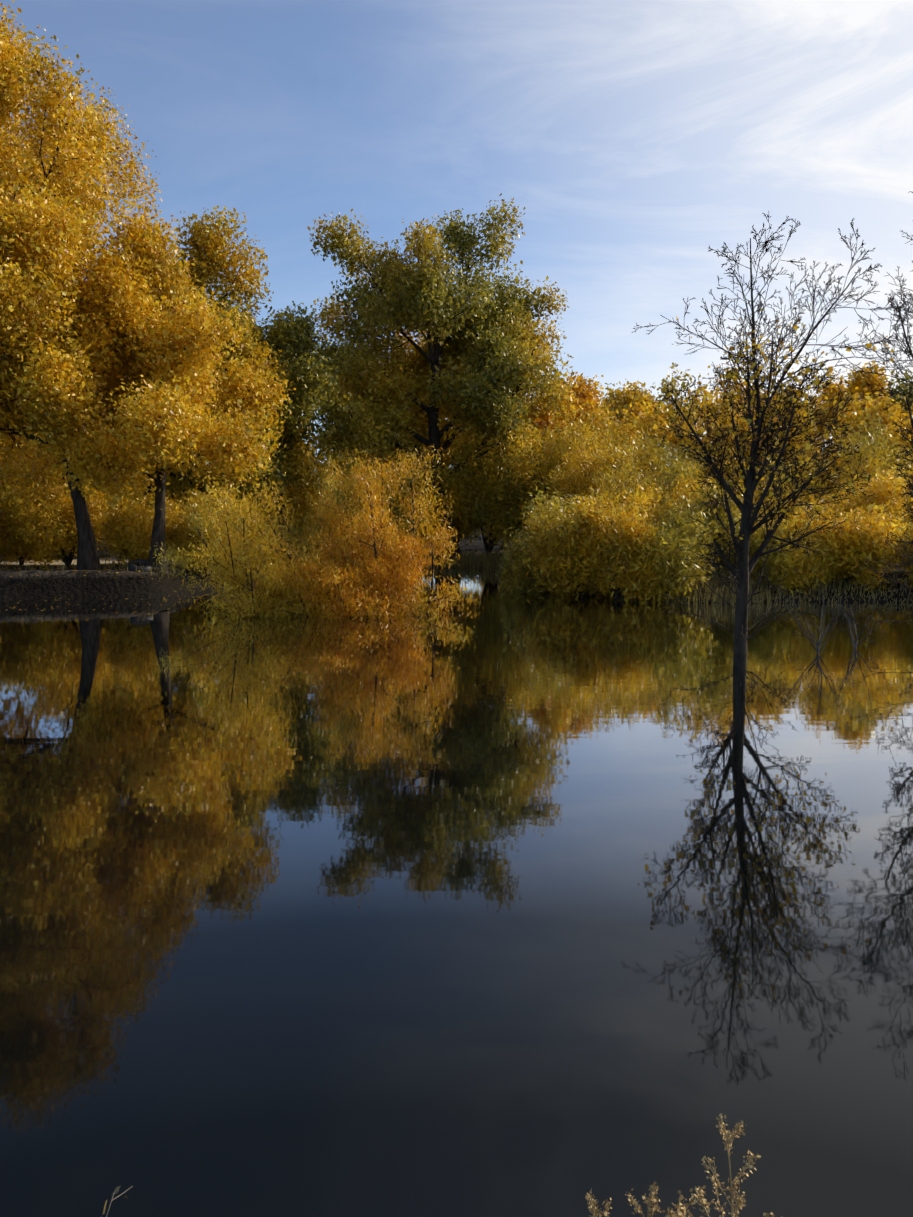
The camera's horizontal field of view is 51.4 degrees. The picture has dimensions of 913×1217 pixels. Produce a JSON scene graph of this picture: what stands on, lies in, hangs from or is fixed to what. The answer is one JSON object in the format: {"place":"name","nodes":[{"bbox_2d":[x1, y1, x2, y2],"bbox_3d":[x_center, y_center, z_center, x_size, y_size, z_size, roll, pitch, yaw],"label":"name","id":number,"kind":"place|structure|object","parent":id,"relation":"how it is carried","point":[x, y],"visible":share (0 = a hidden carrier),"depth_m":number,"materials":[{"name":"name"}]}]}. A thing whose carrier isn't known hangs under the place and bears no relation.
{"place":"outdoors","nodes":[
{"label":"outdoors","id":0,"kind":"place"},
{"bbox_2d":[1,553,174,565],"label":"track","id":1,"kind":"structure","parent":0,"point":[102,560],"depth_m":28.86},
{"bbox_2d":[101,1185,132,1216],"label":"grass blades","id":2,"kind":"object","parent":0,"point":[116,1190],"visible":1,"depth_m":2.39,"materials":[{"name":"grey plant"}]},
{"bbox_2d":[0,568,912,1216],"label":"water","id":3,"kind":"structure","parent":0,"point":[496,902],"depth_m":4.94,"materials":[{"name":"blue liquid"}]},
{"bbox_2d":[495,491,601,592],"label":"bank bush","id":4,"kind":"object","parent":3,"relation":"in","point":[517,570],"visible":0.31,"depth_m":25.98,"materials":[{"name":"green plant"}]},
{"bbox_2d":[513,486,652,598],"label":"bank bush","id":5,"kind":"object","parent":3,"relation":"in","point":[543,529],"visible":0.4,"depth_m":24.00,"materials":[{"name":"yellow plant"}]},
{"bbox_2d":[585,1189,611,1216],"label":"dry weed","id":6,"kind":"object","parent":3,"relation":"in","point":[593,1210],"visible":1,"depth_m":2.28,"materials":[{"name":"plant"}]},
{"bbox_2d":[537,437,705,515],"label":"bank bush","id":7,"kind":"object","parent":3,"relation":"on","point":[574,477],"visible":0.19,"depth_m":34.27,"materials":[{"name":"yellow plant"}]},
{"bbox_2d":[552,491,695,602],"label":"bank bush","id":8,"kind":"object","parent":3,"relation":"in","point":[623,540],"visible":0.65,"depth_m":23.10,"materials":[{"name":"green plant"}]},
{"bbox_2d":[582,479,697,531],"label":"bank bush","id":9,"kind":"object","parent":3,"relation":"on","point":[652,500],"visible":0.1,"depth_m":26.53,"materials":[{"name":"yellow plant"}]},
{"bbox_2d":[567,424,715,518],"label":"bank bush","id":10,"kind":"object","parent":3,"relation":"on","point":[619,482],"visible":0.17,"depth_m":28.75,"materials":[{"name":"yellow plant"}]},
{"bbox_2d":[593,507,721,603],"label":"bank bush","id":11,"kind":"object","parent":3,"relation":"in","point":[658,576],"visible":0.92,"depth_m":22.35,"materials":[{"name":"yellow plant"}]},
{"bbox_2d":[625,1182,709,1216],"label":"dry weed","id":12,"kind":"object","parent":3,"relation":"in","point":[654,1199],"visible":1,"depth_m":2.37,"materials":[{"name":"plant"}]},
{"bbox_2d":[662,1185,705,1216],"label":"dry weed","id":13,"kind":"object","parent":3,"relation":"in","point":[681,1210],"visible":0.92,"depth_m":2.31,"materials":[{"name":"plant"}]},
{"bbox_2d":[702,1113,781,1216],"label":"dry weed","id":14,"kind":"object","parent":3,"relation":"in","point":[740,1202],"visible":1,"depth_m":2.44,"materials":[{"name":"plant"}]},
{"bbox_2d":[632,211,911,654],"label":"bare tree","id":15,"kind":"object","parent":3,"relation":"in","point":[743,569],"visible":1,"depth_m":13.40,"materials":[{"name":"brown plant"}]},
{"bbox_2d":[776,585,848,654],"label":"bare shrub","id":16,"kind":"object","parent":3,"relation":"in","point":[818,644],"visible":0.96,"depth_m":14.12,"materials":[{"name":"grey plant"}]},
{"bbox_2d":[783,494,911,591],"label":"bank bush","id":17,"kind":"object","parent":3,"relation":"in","point":[860,539],"visible":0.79,"depth_m":23.39,"materials":[{"name":"yellow plant"}]},
{"bbox_2d":[834,598,889,648],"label":"bare shrub","id":18,"kind":"object","parent":3,"relation":"in","point":[854,644],"visible":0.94,"depth_m":14.64,"materials":[{"name":"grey plant"}]},
{"bbox_2d":[860,442,912,568],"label":"bank bush","id":19,"kind":"object","parent":3,"relation":"on","point":[907,497],"visible":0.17,"depth_m":27.10,"materials":[{"name":"yellow plant"}]},
{"bbox_2d":[0,520,912,602],"bbox_3d":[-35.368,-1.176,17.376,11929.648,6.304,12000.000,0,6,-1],"label":"ground","id":20,"kind":"structure","parent":0,"point":[24,582],"depth_m":24.43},
{"bbox_2d":[0,403,26,469],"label":"tree","id":21,"kind":"object","parent":20,"relation":"on","point":[1,463],"visible":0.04,"depth_m":29.79,"materials":[{"name":"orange plant"}]},
{"bbox_2d":[0,424,45,501],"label":"tree","id":22,"kind":"object","parent":20,"relation":"on","point":[13,476],"visible":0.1,"depth_m":72.24,"materials":[{"name":"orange plant"}]},
{"bbox_2d":[0,480,56,565],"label":"undergrowth bush","id":23,"kind":"object","parent":20,"relation":"on","point":[11,553],"visible":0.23,"depth_m":26.41,"materials":[{"name":"yellow plant"}]},
{"bbox_2d":[0,474,108,566],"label":"undergrowth bush","id":24,"kind":"object","parent":20,"relation":"on","point":[60,534],"visible":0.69,"depth_m":26.05,"materials":[{"name":"yellow plant"}]},
{"bbox_2d":[14,409,97,541],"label":"tree","id":25,"kind":"object","parent":20,"relation":"on","point":[31,450],"visible":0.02,"depth_m":52.34,"materials":[{"name":"yellow plant"}]},
{"bbox_2d":[0,167,133,569],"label":"yellow poplar tree","id":26,"kind":"object","parent":20,"relation":"on","point":[54,378],"visible":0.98,"depth_m":22.79,"materials":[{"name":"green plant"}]},
{"bbox_2d":[0,549,221,583],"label":"leaf litter","id":27,"kind":"structure","parent":20,"relation":"on","point":[84,570],"depth_m":27.47,"materials":[{"name":"brown plant"}]},
{"bbox_2d":[0,454,105,554],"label":"tree","id":28,"kind":"object","parent":27,"relation":"on","point":[45,474],"visible":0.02,"depth_m":29.86,"materials":[{"name":"yellow plant"}]},
{"bbox_2d":[91,453,187,555],"bbox_3d":[-11.819,-3.738,33.875,4.750,4.029,5.144,0,6,-1],"label":"tree","id":29,"kind":"object","parent":27,"relation":"on","point":[169,487],"visible":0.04,"depth_m":33.24,"materials":[{"name":"yellow plant"}]},
{"bbox_2d":[0,0,254,506],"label":"yellow poplar tree","id":30,"kind":"object","parent":20,"relation":"on","point":[79,149],"visible":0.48,"depth_m":24.82,"materials":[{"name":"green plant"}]},
{"bbox_2d":[0,549,257,574],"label":"bank grass","id":31,"kind":"structure","parent":20,"relation":"on","point":[59,565],"depth_m":25.69,"materials":[{"name":"green plant"}]},
{"bbox_2d":[93,488,192,566],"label":"undergrowth bush","id":32,"kind":"object","parent":20,"relation":"on","point":[129,532],"visible":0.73,"depth_m":25.95,"materials":[{"name":"yellow plant"}]},
{"bbox_2d":[38,198,285,573],"bbox_3d":[-8.216,-5.775,25.128,5.845,9.768,7.880,-5,7,-40],"label":"yellow poplar tree","id":33,"kind":"object","parent":20,"relation":"on","point":[168,347],"visible":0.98,"depth_m":24.23,"materials":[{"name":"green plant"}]},
{"bbox_2d":[39,205,295,523],"bbox_3d":[-9.941,-7.583,33.099,9.196,11.857,7.904,0,6,-1],"label":"tree","id":34,"kind":"object","parent":20,"relation":"on","point":[247,375],"visible":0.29,"depth_m":31.68,"materials":[{"name":"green plant"}]},
{"bbox_2d":[151,484,256,579],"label":"undergrowth bush","id":35,"kind":"object","parent":20,"relation":"on","point":[181,542],"visible":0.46,"depth_m":26.57,"materials":[{"name":"yellow plant"}]},
{"bbox_2d":[236,487,300,545],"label":"tree","id":36,"kind":"object","parent":20,"relation":"on","point":[259,530],"visible":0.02,"depth_m":42.93,"materials":[{"name":"yellow plant"}]},
{"bbox_2d":[184,301,356,558],"bbox_3d":[-7.292,-6.384,35.221,6.833,9.490,7.190,0,6,-1],"label":"tree","id":37,"kind":"object","parent":20,"relation":"on","point":[316,380],"visible":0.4,"depth_m":34.36,"materials":[{"name":"green plant"}]},
{"bbox_2d":[181,475,362,619],"bbox_3d":[-3.906,-0.486,20.381,3.623,4.670,3.786,-1,6,-10],"label":"bush","id":38,"kind":"object","parent":20,"relation":"on","point":[231,580],"visible":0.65,"depth_m":19.50,"materials":[{"name":"yellow plant"}]},
{"bbox_2d":[147,470,412,614],"bbox_3d":[-3.662,-0.630,20.710,5.628,4.896,3.469,-3,6,-31],"label":"bush","id":39,"kind":"object","parent":20,"relation":"on","point":[285,534],"visible":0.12,"depth_m":20.38,"materials":[{"name":"yellow plant"}]},
{"bbox_2d":[296,416,323,476],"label":"tree","id":40,"kind":"object","parent":20,"relation":"on","point":[307,451],"depth_m":60.91,"materials":[{"name":"green plant"}]},
{"bbox_2d":[256,519,427,618],"bbox_3d":[-2.328,0.033,19.619,3.343,3.778,2.742,-5,8,-43],"label":"bush","id":41,"kind":"object","parent":20,"relation":"on","point":[326,612],"visible":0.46,"depth_m":19.30,"materials":[{"name":"orange plant"}]},
{"bbox_2d":[216,445,483,619],"bbox_3d":[-2.007,-0.866,20.432,5.754,5.406,3.761,-3,6,-27],"label":"bush","id":42,"kind":"object","parent":20,"relation":"on","point":[372,486],"visible":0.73,"depth_m":19.85,"materials":[{"name":"orange plant"}]},
{"bbox_2d":[308,341,402,545],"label":"tree","id":43,"kind":"object","parent":20,"relation":"on","point":[346,455],"visible":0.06,"depth_m":48.32,"materials":[{"name":"green plant"}]},
{"bbox_2d":[289,440,440,549],"bbox_3d":[-3.899,-4.609,38.207,6.651,5.512,5.943,0,6,-1],"label":"bush","id":44,"kind":"object","parent":20,"relation":"on","point":[396,508],"visible":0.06,"depth_m":36.85,"materials":[{"name":"yellow plant"}]},
{"bbox_2d":[225,539,511,578],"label":"bay grass","id":45,"kind":"structure","parent":20,"relation":"on","point":[472,561],"depth_m":37.77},
{"bbox_2d":[355,440,468,546],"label":"bush","id":46,"kind":"object","parent":20,"relation":"on","point":[449,462],"depth_m":38.89,"materials":[{"name":"yellow plant"}]},
{"bbox_2d":[302,193,574,561],"bbox_3d":[-0.780,-9.328,39.108,11.433,14.612,10.678,0,6,-1],"label":"green tree","id":47,"kind":"object","parent":20,"relation":"on","point":[482,365],"visible":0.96,"depth_m":37.00,"materials":[{"name":"green plant"}]},
{"bbox_2d":[398,425,514,545],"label":"bush","id":48,"kind":"object","parent":20,"relation":"on","point":[443,473],"visible":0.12,"depth_m":38.34,"materials":[{"name":"yellow plant"}]},
{"bbox_2d":[438,412,570,556],"bbox_3d":[1.983,-5.267,39.926,5.452,6.578,6.926,0,6,-1],"label":"bush","id":49,"kind":"object","parent":20,"relation":"on","point":[474,490],"visible":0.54,"depth_m":37.91,"materials":[{"name":"green plant"}]},
{"bbox_2d":[507,371,624,458],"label":"orange tree","id":50,"kind":"object","parent":20,"relation":"on","point":[586,396],"visible":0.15,"depth_m":42.50,"materials":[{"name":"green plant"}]},
{"bbox_2d":[489,415,697,528],"bbox_3d":[5.439,-4.831,37.843,8.284,6.097,7.389,0,6,-1],"label":"bush","id":51,"kind":"object","parent":20,"relation":"on","point":[529,468],"visible":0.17,"depth_m":35.98,"materials":[{"name":"yellow plant"}]},
{"bbox_2d":[598,388,660,443],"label":"tree","id":52,"kind":"object","parent":20,"relation":"on","point":[610,398],"depth_m":82.61,"materials":[{"name":"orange plant"}]},
{"bbox_2d":[597,386,664,469],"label":"tree","id":53,"kind":"object","parent":20,"relation":"on","point":[625,434],"visible":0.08,"depth_m":42.53,"materials":[{"name":"yellow plant"}]},
{"bbox_2d":[601,363,702,468],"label":"tree","id":54,"kind":"object","parent":20,"relation":"on","point":[621,397],"visible":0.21,"depth_m":50.22,"materials":[{"name":"yellow plant"}]},
{"bbox_2d":[650,475,756,580],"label":"bank bush","id":55,"kind":"object","parent":20,"relation":"on","point":[694,508],"visible":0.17,"depth_m":23.83,"materials":[{"name":"yellow plant"}]},
{"bbox_2d":[619,357,815,498],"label":"tree","id":56,"kind":"object","parent":20,"relation":"on","point":[664,424],"visible":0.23,"depth_m":40.26,"materials":[{"name":"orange plant"}]},
{"bbox_2d":[661,455,785,573],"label":"bank bush","id":57,"kind":"object","parent":20,"relation":"on","point":[690,487],"visible":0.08,"depth_m":26.96,"materials":[{"name":"yellow plant"}]},
{"bbox_2d":[691,360,808,491],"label":"tree","id":58,"kind":"object","parent":20,"relation":"on","point":[742,398],"depth_m":44.90,"materials":[{"name":"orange plant"}]},
{"bbox_2d":[695,446,828,524],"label":"bank bush","id":59,"kind":"object","parent":20,"relation":"on","point":[777,483],"visible":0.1,"depth_m":29.91,"materials":[{"name":"yellow plant"}]},
{"bbox_2d":[615,564,912,604],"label":"reeds","id":60,"kind":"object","parent":20,"relation":"on","point":[715,598],"depth_m":23.07,"materials":[{"name":"plant"}]},
{"bbox_2d":[761,391,826,509],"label":"tree","id":61,"kind":"object","parent":20,"relation":"on","point":[804,411],"depth_m":62.49,"materials":[{"name":"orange plant"}]},
{"bbox_2d":[749,515,849,594],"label":"bank bush","id":62,"kind":"object","parent":20,"relation":"on","point":[803,567],"visible":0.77,"depth_m":23.27,"materials":[{"name":"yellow plant"}]},
{"bbox_2d":[786,361,912,499],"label":"tree","id":63,"kind":"object","parent":20,"relation":"on","point":[861,382],"visible":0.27,"depth_m":46.01,"materials":[{"name":"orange plant"}]},
{"bbox_2d":[803,465,912,572],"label":"bank bush","id":64,"kind":"object","parent":20,"relation":"on","point":[881,492],"visible":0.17,"depth_m":25.46,"materials":[{"name":"yellow plant"}]},
{"bbox_2d":[809,377,912,500],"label":"tree","id":65,"kind":"object","parent":20,"relation":"on","point":[864,412],"visible":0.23,"depth_m":39.48,"materials":[{"name":"yellow plant"}]},
{"bbox_2d":[816,414,912,564],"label":"bank bush","id":66,"kind":"object","parent":20,"relation":"on","point":[872,459],"visible":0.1,"depth_m":31.56,"materials":[{"name":"yellow plant"}]},
{"bbox_2d":[836,191,912,631],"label":"bare tree","id":67,"kind":"object","parent":20,"relation":"on","point":[908,353],"visible":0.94,"depth_m":14.61,"materials":[{"name":"brown plant"}]},
{"bbox_2d":[885,369,912,467],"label":"tree","id":68,"kind":"object","parent":20,"relation":"on","point":[902,385],"visible":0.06,"depth_m":65.30,"materials":[{"name":"yellow plant"}]},
{"bbox_2d":[893,517,912,586],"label":"bank bush","id":69,"kind":"object","parent":20,"relation":"on","point":[909,534],"visible":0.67,"depth_m":23.46,"materials":[{"name":"yellow plant"}]},
{"bbox_2d":[0,0,912,508],"label":"sky","id":70,"kind":"structure","parent":0,"point":[634,138],"materials":[{"name":"blue"}]},
{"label":"leaf litter","id":71,"kind":"structure","parent":0,"visible":0},
{"bbox_2d":[254,426,384,551],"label":"bush","id":72,"kind":"object","parent":71,"relation":"on","point":[300,500],"visible":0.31,"depth_m":35.07,"materials":[{"name":"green plant"}]},
{"bbox_2d":[464,386,622,551],"bbox_3d":[3.349,-5.377,39.058,6.347,7.024,8.139,0,6,-1],"label":"bush","id":73,"kind":"object","parent":71,"relation":"on","point":[502,516],"visible":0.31,"depth_m":37.26,"materials":[{"name":"yellow plant"}]},
{"bbox_2d":[521,419,700,508],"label":"bush","id":74,"kind":"object","parent":71,"relation":"on","point":[651,457],"visible":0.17,"depth_m":35.31,"materials":[{"name":"yellow plant"}]}
]}

